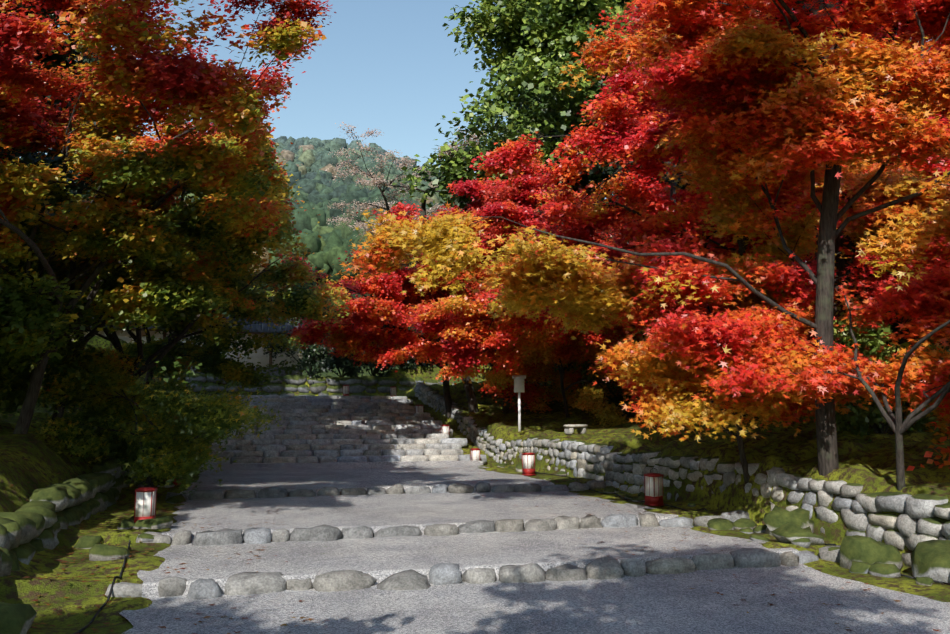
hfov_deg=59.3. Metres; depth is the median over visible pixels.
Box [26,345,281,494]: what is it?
shrub
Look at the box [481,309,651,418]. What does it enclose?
maple
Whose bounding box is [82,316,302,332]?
temple wall roof
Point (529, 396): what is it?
maple
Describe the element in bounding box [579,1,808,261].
maple tree
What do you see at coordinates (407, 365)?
hedge
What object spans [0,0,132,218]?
conifer
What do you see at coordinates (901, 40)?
maple
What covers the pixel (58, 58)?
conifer
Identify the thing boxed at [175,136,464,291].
hillside forest
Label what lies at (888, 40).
maple tree
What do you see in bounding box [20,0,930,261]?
sky
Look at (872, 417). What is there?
shrub
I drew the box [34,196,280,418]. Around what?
tree
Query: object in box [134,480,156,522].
lantern
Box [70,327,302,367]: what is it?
temple wall
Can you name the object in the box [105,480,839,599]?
kerb stones
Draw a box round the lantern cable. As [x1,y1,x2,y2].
[73,471,949,633]
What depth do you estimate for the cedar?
17.21 m
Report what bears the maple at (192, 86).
on the ground
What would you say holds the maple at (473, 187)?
on the ground
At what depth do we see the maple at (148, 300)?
18.58 m
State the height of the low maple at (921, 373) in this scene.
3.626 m
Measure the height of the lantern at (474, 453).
0.597 m
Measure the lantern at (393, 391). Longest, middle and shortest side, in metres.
0.614 x 0.235 x 0.235 m
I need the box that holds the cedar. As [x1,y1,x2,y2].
[810,0,854,424]
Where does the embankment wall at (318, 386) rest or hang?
on the ground
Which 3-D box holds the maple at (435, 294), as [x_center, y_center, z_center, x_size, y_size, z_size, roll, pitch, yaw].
[0.325,-0.438,27.296,8.708,7.372,7.469,2,-7,-16]
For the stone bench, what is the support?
on the ground
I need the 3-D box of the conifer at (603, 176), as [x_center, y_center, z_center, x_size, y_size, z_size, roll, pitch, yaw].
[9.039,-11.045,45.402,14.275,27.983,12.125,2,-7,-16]
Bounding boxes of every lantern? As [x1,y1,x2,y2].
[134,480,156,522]
[343,385,348,395]
[390,384,396,396]
[416,402,423,412]
[440,423,449,433]
[470,445,479,460]
[521,449,535,475]
[644,468,663,506]
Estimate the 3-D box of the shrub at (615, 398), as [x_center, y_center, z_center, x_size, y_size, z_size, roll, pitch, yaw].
[5.215,1.989,26.436,4.730,3.774,5.077,6,-9,-41]
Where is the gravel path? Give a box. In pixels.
[119,396,949,633]
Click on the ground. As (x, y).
(782, 447)
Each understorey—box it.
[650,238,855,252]
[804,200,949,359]
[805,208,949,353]
[805,232,949,353]
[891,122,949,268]
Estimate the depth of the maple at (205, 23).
10.21 m
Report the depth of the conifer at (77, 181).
60.05 m
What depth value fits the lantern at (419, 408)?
29.83 m
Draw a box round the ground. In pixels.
[0,201,949,633]
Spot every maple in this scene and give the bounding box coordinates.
[0,0,248,165]
[0,0,335,436]
[0,101,321,433]
[0,207,351,421]
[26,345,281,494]
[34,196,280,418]
[278,174,560,412]
[330,230,552,417]
[336,0,949,475]
[353,184,624,414]
[401,4,949,419]
[411,157,693,387]
[462,219,649,427]
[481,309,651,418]
[588,223,869,484]
[591,44,949,470]
[691,221,949,490]
[694,3,946,255]
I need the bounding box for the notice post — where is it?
[512,375,525,431]
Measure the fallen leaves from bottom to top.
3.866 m
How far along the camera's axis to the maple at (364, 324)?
26.09 m
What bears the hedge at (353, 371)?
on the ground
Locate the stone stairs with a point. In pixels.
(331, 428)
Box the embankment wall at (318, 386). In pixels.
[169,373,482,396]
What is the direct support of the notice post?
on the ground
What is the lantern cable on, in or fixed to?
on the ground
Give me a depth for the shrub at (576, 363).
29.69 m
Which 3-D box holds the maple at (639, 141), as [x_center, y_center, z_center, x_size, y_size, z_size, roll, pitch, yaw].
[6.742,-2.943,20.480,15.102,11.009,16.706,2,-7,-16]
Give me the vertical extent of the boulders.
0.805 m
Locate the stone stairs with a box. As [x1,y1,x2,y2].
[203,395,486,464]
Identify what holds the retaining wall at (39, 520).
on the ground
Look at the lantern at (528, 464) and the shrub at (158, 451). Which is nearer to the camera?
the shrub at (158, 451)
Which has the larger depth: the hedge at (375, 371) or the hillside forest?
the hillside forest
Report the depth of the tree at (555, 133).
57.21 m
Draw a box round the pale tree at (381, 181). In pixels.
[325,122,583,366]
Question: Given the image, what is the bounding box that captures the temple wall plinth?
[191,366,302,375]
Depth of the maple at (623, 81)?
16.88 m
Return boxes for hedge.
[259,317,351,376]
[295,321,384,380]
[330,327,412,376]
[373,324,430,372]
[399,326,432,369]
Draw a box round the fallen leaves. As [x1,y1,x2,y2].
[1,373,948,633]
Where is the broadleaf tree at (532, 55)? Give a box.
[392,0,678,243]
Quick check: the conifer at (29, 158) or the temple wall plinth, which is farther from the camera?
the temple wall plinth
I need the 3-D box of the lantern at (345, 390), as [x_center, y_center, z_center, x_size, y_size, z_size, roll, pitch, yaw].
[-5.179,2.938,33.518,0.234,0.611,0.234,-1,-7,2]
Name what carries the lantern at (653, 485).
on the ground
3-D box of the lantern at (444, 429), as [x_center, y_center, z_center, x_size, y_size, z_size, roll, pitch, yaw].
[-0.949,3.604,26.272,0.236,0.618,0.236,4,-8,-20]
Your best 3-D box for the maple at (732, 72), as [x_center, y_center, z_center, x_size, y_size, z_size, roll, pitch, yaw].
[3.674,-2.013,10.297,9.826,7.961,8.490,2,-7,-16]
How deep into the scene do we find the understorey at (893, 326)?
20.36 m
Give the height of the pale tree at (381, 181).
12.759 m
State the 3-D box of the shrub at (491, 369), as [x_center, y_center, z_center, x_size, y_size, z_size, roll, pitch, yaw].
[2.535,1.446,33.913,5.574,4.556,4.534,2,-7,-16]
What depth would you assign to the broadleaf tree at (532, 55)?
39.42 m
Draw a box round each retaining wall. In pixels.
[0,381,181,576]
[414,382,949,566]
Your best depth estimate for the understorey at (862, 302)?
21.82 m
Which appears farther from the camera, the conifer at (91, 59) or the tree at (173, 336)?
the conifer at (91, 59)
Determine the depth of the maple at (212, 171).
13.27 m
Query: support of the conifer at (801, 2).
on the ground
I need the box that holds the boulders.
[0,463,949,633]
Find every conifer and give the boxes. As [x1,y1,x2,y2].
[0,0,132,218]
[0,0,152,211]
[0,10,98,211]
[44,50,179,306]
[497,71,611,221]
[543,0,673,241]
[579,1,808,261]
[685,0,904,347]
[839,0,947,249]
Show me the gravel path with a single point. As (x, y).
(646, 603)
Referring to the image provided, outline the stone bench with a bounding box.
[563,424,587,434]
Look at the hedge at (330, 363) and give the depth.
39.85 m
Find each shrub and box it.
[478,361,558,393]
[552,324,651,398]
[564,324,649,416]
[799,302,949,441]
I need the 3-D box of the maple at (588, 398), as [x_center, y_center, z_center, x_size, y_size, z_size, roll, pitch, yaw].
[3.362,0.332,26.060,7.093,6.525,7.905,2,-7,-16]
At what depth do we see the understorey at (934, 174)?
16.96 m
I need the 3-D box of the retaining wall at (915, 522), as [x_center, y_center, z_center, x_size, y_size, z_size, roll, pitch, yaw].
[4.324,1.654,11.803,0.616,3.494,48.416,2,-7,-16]

